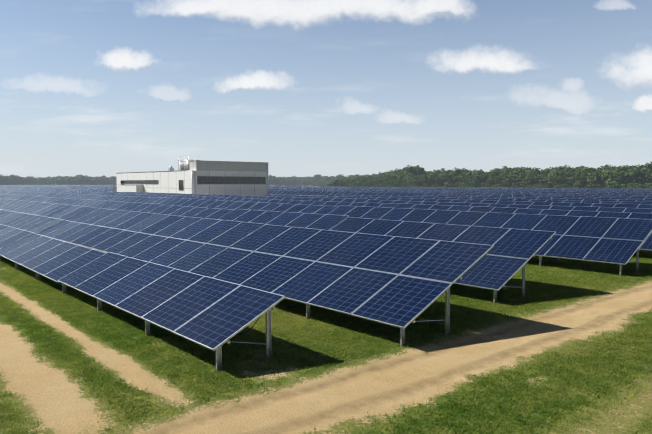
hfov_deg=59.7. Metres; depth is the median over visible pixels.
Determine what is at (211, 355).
grass patch
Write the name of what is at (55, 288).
grass patch
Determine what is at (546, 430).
grass patch
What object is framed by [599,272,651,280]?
grass patch
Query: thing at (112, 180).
tree
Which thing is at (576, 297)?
grass patch
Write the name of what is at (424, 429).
grass patch
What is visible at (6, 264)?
grass patch
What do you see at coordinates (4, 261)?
grass patch
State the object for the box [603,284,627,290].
grass patch
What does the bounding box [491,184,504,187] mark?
tree
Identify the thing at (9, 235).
solar row
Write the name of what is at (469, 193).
solar row
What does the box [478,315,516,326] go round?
grass patch
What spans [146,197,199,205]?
solar row
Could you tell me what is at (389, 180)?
tree
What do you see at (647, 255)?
grass patch
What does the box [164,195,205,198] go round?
solar row
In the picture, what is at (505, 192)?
solar row
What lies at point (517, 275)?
grass patch
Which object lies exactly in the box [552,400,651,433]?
grass patch
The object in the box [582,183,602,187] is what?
tree
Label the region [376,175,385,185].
tree
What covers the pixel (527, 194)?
solar row
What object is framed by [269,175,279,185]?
tree
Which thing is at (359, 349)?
grass patch
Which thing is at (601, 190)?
solar row
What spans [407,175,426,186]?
tree
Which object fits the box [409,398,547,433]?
grass patch
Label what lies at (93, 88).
sky
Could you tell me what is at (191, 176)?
building
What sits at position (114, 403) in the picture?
grass patch
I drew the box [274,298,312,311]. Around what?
grass patch
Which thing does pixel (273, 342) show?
grass patch
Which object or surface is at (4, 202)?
solar row
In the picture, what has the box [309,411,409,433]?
grass patch
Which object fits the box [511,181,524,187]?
tree
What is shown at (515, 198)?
solar row
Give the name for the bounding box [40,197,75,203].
solar row
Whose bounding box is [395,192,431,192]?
solar row
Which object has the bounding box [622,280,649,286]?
grass patch
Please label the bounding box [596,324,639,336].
grass patch
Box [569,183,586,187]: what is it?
tree
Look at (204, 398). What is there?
grass patch
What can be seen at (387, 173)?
tree
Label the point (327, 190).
solar row
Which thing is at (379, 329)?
grass patch
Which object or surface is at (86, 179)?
tree
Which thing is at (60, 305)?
grass patch
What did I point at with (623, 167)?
tree
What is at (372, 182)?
tree
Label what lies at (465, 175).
tree
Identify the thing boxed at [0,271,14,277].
grass patch
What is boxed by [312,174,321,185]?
tree
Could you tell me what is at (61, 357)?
grass patch
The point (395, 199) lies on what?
solar row
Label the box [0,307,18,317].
grass patch
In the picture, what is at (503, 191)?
solar row
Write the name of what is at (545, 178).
tree
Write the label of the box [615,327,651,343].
grass patch
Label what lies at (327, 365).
grass patch
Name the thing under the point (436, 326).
grass patch
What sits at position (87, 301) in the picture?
grass patch
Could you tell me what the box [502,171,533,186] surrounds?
tree
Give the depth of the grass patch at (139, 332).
14.53 m
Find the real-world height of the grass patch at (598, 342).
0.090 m
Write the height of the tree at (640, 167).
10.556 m
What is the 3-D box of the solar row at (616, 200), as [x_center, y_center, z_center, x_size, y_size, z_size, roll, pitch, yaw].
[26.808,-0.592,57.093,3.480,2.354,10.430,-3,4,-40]
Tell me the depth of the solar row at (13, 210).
48.45 m
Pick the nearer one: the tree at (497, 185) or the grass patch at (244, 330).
the grass patch at (244, 330)
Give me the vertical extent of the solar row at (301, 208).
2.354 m
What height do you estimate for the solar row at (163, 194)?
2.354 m
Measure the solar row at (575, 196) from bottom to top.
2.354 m
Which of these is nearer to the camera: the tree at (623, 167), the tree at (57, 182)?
the tree at (623, 167)
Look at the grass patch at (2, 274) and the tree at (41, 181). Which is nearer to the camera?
the grass patch at (2, 274)
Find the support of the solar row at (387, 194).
on the ground
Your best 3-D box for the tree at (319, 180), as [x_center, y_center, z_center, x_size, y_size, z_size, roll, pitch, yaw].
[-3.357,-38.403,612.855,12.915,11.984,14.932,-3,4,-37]
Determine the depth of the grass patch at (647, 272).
23.91 m
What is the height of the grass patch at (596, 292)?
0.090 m
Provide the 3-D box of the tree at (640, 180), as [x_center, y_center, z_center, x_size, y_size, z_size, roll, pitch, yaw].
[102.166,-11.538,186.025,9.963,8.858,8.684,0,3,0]
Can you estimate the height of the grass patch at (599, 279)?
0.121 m
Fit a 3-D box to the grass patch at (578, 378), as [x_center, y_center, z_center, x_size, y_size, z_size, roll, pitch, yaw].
[4.678,3.074,10.775,1.642,0.090,1.641,-3,4,-40]
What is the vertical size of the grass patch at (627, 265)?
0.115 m
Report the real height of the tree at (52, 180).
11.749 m
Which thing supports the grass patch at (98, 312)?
on the ground
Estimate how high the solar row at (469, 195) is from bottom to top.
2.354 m
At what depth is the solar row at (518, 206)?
43.79 m
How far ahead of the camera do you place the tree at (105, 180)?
642.08 m
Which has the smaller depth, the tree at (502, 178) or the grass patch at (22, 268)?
the grass patch at (22, 268)
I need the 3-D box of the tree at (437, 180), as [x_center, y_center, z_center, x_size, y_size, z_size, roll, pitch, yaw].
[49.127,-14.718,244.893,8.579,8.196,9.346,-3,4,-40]
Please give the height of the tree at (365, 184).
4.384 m
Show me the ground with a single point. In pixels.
(56, 400)
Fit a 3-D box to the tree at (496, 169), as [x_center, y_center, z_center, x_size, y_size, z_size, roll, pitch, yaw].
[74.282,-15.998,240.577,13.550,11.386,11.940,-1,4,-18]
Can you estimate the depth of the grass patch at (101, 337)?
13.79 m
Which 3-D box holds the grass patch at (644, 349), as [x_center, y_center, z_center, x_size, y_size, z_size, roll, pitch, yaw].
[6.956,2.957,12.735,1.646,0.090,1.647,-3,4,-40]
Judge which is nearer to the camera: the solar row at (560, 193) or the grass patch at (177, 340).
the grass patch at (177, 340)
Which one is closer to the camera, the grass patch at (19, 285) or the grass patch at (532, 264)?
the grass patch at (19, 285)
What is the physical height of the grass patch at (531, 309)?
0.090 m
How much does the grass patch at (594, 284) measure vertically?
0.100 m
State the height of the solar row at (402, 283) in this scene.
2.353 m
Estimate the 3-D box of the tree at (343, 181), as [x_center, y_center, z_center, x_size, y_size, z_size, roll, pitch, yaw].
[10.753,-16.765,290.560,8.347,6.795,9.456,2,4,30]
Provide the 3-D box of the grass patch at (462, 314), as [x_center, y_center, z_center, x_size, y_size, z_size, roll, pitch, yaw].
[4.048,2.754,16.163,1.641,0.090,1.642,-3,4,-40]
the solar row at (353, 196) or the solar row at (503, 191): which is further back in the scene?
the solar row at (503, 191)
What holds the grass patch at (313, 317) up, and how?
on the ground
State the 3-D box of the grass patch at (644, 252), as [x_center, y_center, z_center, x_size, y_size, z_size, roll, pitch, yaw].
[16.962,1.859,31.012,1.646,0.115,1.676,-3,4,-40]
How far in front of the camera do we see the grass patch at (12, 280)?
21.99 m
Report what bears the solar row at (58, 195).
on the ground
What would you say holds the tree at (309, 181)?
on the ground
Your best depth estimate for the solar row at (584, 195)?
78.62 m
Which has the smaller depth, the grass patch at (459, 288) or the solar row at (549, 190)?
the grass patch at (459, 288)
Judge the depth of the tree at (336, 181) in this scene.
296.07 m
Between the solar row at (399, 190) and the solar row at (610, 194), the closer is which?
the solar row at (610, 194)
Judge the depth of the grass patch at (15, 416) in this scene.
8.87 m
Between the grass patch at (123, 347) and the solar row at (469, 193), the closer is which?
the grass patch at (123, 347)
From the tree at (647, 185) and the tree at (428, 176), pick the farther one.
the tree at (428, 176)
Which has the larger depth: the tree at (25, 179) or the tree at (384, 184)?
the tree at (25, 179)
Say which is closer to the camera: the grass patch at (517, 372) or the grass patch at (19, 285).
the grass patch at (517, 372)
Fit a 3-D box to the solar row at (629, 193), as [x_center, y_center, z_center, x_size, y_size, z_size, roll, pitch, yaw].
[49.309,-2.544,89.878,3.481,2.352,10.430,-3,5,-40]
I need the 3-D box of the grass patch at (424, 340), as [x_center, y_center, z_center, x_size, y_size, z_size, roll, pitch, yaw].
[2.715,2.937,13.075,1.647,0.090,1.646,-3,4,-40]
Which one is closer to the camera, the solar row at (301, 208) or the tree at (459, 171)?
the solar row at (301, 208)
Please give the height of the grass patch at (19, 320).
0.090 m
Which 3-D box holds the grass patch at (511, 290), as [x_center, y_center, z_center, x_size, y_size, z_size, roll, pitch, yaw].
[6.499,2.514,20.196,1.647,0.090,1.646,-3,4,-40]
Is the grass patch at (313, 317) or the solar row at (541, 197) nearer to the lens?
the grass patch at (313, 317)
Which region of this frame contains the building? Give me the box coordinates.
[113,156,268,195]
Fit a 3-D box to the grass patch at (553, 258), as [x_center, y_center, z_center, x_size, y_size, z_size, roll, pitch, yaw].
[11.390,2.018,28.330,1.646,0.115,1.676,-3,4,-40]
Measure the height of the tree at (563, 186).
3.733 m
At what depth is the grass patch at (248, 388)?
10.47 m
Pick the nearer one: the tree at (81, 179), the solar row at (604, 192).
the solar row at (604, 192)
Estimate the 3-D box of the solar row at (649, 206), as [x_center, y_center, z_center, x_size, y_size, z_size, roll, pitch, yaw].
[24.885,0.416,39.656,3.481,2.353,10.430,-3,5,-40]
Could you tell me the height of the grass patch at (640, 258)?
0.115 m
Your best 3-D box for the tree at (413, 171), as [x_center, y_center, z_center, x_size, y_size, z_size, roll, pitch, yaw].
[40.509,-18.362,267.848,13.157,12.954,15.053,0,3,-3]
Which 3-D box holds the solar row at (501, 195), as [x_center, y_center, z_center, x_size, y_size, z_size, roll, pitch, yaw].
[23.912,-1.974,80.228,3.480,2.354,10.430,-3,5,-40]
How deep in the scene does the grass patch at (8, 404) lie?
9.62 m
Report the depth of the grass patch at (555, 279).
22.11 m
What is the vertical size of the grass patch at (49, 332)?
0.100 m
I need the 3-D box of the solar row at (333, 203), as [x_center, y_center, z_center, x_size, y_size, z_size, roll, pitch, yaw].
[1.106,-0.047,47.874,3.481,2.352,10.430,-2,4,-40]
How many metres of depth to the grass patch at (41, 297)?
18.36 m
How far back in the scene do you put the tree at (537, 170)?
216.99 m
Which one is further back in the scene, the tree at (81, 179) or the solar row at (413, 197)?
the tree at (81, 179)
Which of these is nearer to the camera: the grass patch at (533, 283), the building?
the grass patch at (533, 283)
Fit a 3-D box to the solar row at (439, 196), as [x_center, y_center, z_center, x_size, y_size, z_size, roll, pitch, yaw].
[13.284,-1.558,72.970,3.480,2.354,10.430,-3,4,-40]
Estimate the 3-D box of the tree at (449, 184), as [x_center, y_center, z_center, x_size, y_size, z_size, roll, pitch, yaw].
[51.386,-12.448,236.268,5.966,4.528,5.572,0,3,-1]
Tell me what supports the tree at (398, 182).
on the ground
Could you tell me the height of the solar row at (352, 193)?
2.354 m
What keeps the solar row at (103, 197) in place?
on the ground
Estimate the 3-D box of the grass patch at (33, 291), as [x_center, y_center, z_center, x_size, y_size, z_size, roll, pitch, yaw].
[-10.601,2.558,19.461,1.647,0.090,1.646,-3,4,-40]
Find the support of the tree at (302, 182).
on the ground
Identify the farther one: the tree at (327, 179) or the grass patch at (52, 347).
the tree at (327, 179)
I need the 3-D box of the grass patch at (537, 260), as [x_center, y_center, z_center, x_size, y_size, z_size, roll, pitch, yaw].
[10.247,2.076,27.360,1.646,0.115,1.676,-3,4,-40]
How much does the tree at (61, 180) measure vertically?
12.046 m
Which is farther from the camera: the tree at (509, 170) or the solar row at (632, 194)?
the tree at (509, 170)
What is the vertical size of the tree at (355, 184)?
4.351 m
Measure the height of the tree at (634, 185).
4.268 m
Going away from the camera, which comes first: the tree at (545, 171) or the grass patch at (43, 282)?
the grass patch at (43, 282)
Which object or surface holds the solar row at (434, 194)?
on the ground
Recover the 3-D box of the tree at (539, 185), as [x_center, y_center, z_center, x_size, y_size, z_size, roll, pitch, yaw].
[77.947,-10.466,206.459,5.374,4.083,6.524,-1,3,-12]
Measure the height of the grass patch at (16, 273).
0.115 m
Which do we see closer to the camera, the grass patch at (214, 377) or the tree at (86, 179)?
the grass patch at (214, 377)
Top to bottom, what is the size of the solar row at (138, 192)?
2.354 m
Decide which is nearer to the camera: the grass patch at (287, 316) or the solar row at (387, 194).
the grass patch at (287, 316)
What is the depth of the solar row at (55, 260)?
22.42 m
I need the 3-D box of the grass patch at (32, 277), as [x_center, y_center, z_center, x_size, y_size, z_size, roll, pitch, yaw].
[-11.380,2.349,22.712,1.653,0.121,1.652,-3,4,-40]
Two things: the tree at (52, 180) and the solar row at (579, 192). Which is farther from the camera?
the tree at (52, 180)
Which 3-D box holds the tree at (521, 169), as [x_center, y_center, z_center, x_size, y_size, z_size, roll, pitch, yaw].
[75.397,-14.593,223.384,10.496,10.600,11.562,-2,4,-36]
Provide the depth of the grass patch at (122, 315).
15.67 m
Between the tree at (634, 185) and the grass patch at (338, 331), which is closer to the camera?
the grass patch at (338, 331)
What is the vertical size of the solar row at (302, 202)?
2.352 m
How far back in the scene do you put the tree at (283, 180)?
632.52 m
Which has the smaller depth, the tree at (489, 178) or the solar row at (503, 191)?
the solar row at (503, 191)
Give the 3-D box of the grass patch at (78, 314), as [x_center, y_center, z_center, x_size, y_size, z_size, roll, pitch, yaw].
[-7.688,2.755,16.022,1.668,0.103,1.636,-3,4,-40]
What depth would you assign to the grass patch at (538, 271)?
24.23 m
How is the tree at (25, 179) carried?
on the ground
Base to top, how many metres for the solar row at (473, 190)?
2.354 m
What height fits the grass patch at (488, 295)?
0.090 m
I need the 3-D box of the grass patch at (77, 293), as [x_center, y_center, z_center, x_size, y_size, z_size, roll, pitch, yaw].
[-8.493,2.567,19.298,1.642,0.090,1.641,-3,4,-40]
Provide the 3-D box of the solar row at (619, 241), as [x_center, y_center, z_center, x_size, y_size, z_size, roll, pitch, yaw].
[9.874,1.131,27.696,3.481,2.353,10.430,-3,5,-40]
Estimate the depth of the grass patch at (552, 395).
9.76 m
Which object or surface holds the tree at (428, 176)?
on the ground
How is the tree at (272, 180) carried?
on the ground
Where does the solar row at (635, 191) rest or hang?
on the ground
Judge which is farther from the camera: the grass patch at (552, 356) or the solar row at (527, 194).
the solar row at (527, 194)
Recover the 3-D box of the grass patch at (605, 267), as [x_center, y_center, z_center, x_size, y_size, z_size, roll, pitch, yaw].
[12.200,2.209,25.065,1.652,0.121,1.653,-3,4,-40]
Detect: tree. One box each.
[0,174,6,184]
[8,175,21,184]
[21,177,31,184]
[37,177,47,184]
[50,177,58,184]
[53,178,64,184]
[57,176,67,184]
[64,176,74,184]
[70,177,80,184]
[74,176,85,184]
[80,177,88,184]
[86,178,95,184]
[94,178,100,184]
[101,177,109,184]
[109,177,116,184]
[268,177,275,184]
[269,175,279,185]
[278,177,286,185]
[283,177,291,185]
[290,176,297,185]
[296,177,303,185]
[299,179,307,185]
[305,178,313,185]
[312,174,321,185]
[317,176,325,185]
[325,176,334,184]
[332,179,340,186]
[338,178,351,185]
[348,177,359,183]
[349,182,359,186]
[356,178,367,185]
[360,182,371,186]
[366,178,377,186]
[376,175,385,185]
[377,170,392,176]
[380,182,388,186]
[384,174,397,185]
[393,175,403,186]
[400,165,424,176]
[402,175,413,183]
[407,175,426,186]
[419,170,440,186]
[421,181,432,186]
[432,174,444,186]
[439,170,464,185]
[443,182,456,186]
[448,167,468,173]
[455,171,474,186]
[466,171,488,186]
[477,183,491,187]
[479,170,500,184]
[490,166,511,172]
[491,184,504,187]
[493,172,513,187]
[499,168,511,174]
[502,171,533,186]
[508,166,529,173]
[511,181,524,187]
[520,173,545,186]
[526,167,543,174]
[529,167,556,176]
[533,183,547,187]
[540,172,558,185]
[546,164,573,187]
[546,170,576,187]
[556,184,568,187]
[565,167,585,185]
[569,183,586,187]
[574,167,603,187]
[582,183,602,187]
[586,165,614,187]
[604,166,639,187]
[619,165,638,169]
[624,168,651,184]
[627,182,640,188]
[634,164,645,169]
[637,182,651,188]
[639,162,651,183]
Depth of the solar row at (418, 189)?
150.73 m
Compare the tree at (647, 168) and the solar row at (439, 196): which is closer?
the solar row at (439, 196)
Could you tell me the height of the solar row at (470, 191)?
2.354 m
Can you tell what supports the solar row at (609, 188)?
on the ground
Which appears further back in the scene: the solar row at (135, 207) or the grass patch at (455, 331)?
the solar row at (135, 207)
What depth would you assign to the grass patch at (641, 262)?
26.84 m
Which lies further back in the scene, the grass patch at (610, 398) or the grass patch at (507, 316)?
the grass patch at (507, 316)
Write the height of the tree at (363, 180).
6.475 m
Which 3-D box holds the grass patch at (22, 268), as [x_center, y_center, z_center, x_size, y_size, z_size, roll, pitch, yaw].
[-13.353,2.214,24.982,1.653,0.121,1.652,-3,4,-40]
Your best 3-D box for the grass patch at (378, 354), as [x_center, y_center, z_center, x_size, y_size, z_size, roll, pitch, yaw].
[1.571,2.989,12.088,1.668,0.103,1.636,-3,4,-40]
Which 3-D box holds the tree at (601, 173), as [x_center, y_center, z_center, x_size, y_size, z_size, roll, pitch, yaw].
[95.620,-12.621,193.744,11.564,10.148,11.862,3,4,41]
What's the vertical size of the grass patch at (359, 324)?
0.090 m
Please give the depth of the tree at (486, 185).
222.21 m
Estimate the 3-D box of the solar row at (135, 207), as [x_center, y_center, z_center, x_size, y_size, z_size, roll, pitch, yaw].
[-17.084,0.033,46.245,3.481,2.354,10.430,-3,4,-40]
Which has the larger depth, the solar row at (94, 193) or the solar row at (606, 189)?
the solar row at (606, 189)
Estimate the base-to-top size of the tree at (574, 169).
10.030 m
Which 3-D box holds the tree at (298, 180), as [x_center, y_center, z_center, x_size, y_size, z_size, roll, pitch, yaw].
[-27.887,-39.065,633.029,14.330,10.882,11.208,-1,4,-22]
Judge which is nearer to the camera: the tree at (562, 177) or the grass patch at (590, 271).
the grass patch at (590, 271)
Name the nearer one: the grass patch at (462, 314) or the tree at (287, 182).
the grass patch at (462, 314)
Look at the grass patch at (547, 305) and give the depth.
17.41 m
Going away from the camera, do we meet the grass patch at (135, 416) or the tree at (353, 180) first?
the grass patch at (135, 416)
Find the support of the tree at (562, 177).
on the ground
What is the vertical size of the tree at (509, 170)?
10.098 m
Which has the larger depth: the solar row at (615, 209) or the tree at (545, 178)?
the tree at (545, 178)
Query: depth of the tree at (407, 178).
257.72 m
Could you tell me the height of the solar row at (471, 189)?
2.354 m
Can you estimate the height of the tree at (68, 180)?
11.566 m
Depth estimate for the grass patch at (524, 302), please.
18.09 m
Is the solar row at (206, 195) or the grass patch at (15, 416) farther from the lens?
the solar row at (206, 195)
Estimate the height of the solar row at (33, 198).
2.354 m
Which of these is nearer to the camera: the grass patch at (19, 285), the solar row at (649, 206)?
the grass patch at (19, 285)
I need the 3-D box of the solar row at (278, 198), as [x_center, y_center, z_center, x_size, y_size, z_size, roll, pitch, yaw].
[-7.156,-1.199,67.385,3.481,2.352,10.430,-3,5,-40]
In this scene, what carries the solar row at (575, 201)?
on the ground
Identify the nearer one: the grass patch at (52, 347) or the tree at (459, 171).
the grass patch at (52, 347)
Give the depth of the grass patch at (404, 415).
9.53 m
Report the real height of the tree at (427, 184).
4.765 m
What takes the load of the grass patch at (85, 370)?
on the ground
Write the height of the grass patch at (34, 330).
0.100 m
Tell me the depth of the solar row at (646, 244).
32.82 m
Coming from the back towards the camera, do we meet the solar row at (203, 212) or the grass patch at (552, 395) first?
the solar row at (203, 212)
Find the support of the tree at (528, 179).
on the ground
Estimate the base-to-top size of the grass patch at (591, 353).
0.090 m
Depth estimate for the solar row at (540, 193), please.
91.13 m
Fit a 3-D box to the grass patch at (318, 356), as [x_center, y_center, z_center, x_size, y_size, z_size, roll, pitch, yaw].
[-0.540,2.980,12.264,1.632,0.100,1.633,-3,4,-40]
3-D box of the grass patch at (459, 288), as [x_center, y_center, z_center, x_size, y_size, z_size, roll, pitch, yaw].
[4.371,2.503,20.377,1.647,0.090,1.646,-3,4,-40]
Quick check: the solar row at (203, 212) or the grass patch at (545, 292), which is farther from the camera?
the solar row at (203, 212)
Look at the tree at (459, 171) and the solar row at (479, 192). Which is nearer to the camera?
the solar row at (479, 192)
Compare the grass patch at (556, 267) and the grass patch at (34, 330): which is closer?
the grass patch at (34, 330)
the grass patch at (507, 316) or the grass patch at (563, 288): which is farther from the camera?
the grass patch at (563, 288)
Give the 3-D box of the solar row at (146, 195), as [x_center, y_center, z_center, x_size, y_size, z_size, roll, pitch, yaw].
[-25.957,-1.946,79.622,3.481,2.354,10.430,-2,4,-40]
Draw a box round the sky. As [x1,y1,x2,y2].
[0,0,651,177]
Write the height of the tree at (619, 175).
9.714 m
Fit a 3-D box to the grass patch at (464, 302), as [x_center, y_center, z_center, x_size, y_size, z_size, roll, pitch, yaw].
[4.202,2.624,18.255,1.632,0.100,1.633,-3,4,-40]
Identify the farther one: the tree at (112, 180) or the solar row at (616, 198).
the tree at (112, 180)
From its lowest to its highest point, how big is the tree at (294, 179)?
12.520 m
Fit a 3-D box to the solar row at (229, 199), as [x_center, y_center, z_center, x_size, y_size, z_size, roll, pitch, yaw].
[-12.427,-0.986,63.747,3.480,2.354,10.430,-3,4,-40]
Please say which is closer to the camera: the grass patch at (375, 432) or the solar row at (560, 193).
the grass patch at (375, 432)
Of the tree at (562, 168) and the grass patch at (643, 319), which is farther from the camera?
the tree at (562, 168)
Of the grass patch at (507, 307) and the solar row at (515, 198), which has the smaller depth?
the grass patch at (507, 307)
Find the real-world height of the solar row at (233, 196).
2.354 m
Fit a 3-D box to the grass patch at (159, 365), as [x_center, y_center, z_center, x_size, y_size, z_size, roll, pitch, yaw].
[-3.805,3.033,11.458,1.641,0.090,1.642,-3,4,-40]
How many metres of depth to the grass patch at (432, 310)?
17.05 m
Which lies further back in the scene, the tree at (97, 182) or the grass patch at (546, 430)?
the tree at (97, 182)
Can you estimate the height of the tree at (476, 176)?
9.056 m
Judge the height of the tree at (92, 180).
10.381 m
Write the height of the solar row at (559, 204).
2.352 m
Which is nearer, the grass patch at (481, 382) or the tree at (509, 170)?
the grass patch at (481, 382)
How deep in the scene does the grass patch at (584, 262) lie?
27.06 m
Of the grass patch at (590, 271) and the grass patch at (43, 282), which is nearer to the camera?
the grass patch at (43, 282)
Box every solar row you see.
[0,198,17,207]
[0,200,47,223]
[0,224,32,260]
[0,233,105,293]
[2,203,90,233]
[19,196,48,201]
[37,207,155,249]
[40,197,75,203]
[44,193,69,197]
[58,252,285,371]
[63,194,92,198]
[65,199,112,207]
[68,192,89,193]
[86,195,120,200]
[87,192,111,194]
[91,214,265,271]
[101,201,162,212]
[109,193,136,196]
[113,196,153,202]
[125,192,151,193]
[133,194,167,197]
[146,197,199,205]
[148,193,178,194]
[148,205,232,218]
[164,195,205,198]
[177,194,210,196]
[189,199,258,209]
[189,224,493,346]
[203,197,253,201]
[209,194,252,197]
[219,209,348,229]
[247,202,338,213]
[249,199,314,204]
[251,196,302,199]
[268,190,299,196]
[292,195,344,197]
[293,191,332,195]
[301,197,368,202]
[310,201,397,207]
[313,190,342,190]
[327,195,379,196]
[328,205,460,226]
[330,192,372,195]
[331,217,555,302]
[345,197,412,200]
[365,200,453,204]
[368,192,416,195]
[376,191,414,191]
[380,196,446,198]
[383,190,416,190]
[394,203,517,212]
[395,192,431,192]
[404,189,433,189]
[407,195,471,197]
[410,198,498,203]
[416,193,470,195]
[436,194,500,196]
[440,192,492,193]
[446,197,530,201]
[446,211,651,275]
[453,202,574,209]
[454,189,488,189]
[454,191,487,191]
[456,190,490,190]
[460,192,511,193]
[471,194,535,195]
[471,197,551,199]
[487,192,524,192]
[488,191,519,191]
[493,193,553,194]
[496,201,615,206]
[501,196,579,198]
[512,193,572,194]
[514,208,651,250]
[529,199,641,203]
[535,190,564,190]
[536,195,614,197]
[541,193,579,193]
[549,192,607,193]
[551,198,651,201]
[559,195,615,196]
[572,206,651,212]
[573,194,646,195]
[579,190,624,190]
[579,197,651,199]
[587,189,626,189]
[590,192,619,192]
[592,188,626,188]
[608,193,650,193]
[613,194,651,194]
[614,204,651,208]
[615,196,651,197]
[619,191,651,191]
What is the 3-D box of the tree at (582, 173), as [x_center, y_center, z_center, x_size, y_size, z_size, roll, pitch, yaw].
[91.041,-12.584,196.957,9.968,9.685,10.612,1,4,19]
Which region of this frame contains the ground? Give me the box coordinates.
[0,185,651,433]
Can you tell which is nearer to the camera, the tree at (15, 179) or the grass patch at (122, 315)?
the grass patch at (122, 315)
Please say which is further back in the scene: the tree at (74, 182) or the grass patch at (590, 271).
the tree at (74, 182)
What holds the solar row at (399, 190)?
on the ground
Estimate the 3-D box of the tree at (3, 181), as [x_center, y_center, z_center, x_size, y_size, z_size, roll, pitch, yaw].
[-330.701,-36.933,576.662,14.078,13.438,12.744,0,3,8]
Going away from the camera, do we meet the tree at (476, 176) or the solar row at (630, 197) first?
the solar row at (630, 197)
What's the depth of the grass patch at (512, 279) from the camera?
22.15 m
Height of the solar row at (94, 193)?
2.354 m
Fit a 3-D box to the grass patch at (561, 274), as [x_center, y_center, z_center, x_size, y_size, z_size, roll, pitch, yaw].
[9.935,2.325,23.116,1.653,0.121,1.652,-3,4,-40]
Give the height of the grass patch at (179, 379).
0.100 m
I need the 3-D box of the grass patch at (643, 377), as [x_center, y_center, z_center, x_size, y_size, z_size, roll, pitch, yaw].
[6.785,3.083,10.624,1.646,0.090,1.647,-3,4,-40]
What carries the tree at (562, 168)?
on the ground
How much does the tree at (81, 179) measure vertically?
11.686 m
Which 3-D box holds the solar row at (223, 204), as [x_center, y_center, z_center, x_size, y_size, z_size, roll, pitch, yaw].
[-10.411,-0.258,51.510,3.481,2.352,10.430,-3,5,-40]
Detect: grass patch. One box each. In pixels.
[0,259,12,263]
[0,262,20,266]
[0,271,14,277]
[0,275,22,283]
[0,287,45,298]
[0,293,58,305]
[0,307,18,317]
[0,315,31,326]
[0,384,23,413]
[0,408,38,433]
[1,350,88,382]
[2,266,29,271]
[3,281,33,288]
[6,270,35,275]
[7,300,72,314]
[10,325,45,339]
[11,367,112,406]
[16,274,48,280]
[19,307,87,324]
[26,279,61,286]
[26,387,147,433]
[27,337,65,355]
[31,316,108,336]
[35,284,74,292]
[45,327,131,351]
[47,289,88,299]
[60,296,103,307]
[65,338,158,367]
[73,303,122,316]
[85,410,160,433]
[86,352,188,387]
[92,311,142,326]
[109,320,168,338]
[116,369,226,412]
[133,331,198,352]
[150,389,239,422]
[158,344,251,369]
[189,355,287,391]
[226,330,304,354]
[228,374,318,401]
[232,324,265,337]
[251,311,312,329]
[252,342,348,372]
[272,320,352,342]
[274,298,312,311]
[285,306,346,320]
[297,357,363,377]
[306,331,397,357]
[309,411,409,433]
[318,314,385,331]
[350,344,405,362]
[356,324,437,343]
[377,419,437,433]
[387,381,465,419]
[399,333,451,349]
[408,314,471,333]
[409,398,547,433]
[422,301,461,314]
[432,306,506,324]
[435,293,487,306]
[440,324,486,336]
[450,284,476,292]
[450,371,515,397]
[453,288,514,299]
[463,300,533,315]
[467,378,594,426]
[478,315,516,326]
[480,284,537,293]
[487,357,553,378]
[497,293,555,307]
[506,279,558,288]
[507,308,546,317]
[508,277,521,281]
[513,271,541,277]
[514,363,631,402]
[515,289,580,300]
[518,267,558,274]
[525,275,578,283]
[526,261,543,266]
[527,343,587,362]
[528,258,560,263]
[530,264,577,270]
[534,425,566,433]
[536,256,571,260]
[536,300,570,310]
[539,284,600,294]
[544,271,595,279]
[547,261,592,266]
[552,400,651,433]
[555,349,651,382]
[559,279,617,289]
[563,267,612,275]
[564,259,602,264]
[564,295,592,303]
[568,335,615,348]
[580,265,626,271]
[582,290,609,297]
[583,275,633,284]
[588,337,651,363]
[594,263,639,267]
[595,382,651,418]
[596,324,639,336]
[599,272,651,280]
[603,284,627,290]
[615,268,651,275]
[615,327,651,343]
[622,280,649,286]
[623,313,651,327]
[626,265,651,270]
[628,260,651,264]
[630,256,651,261]
[630,370,651,386]
[635,250,651,253]
[635,254,651,257]

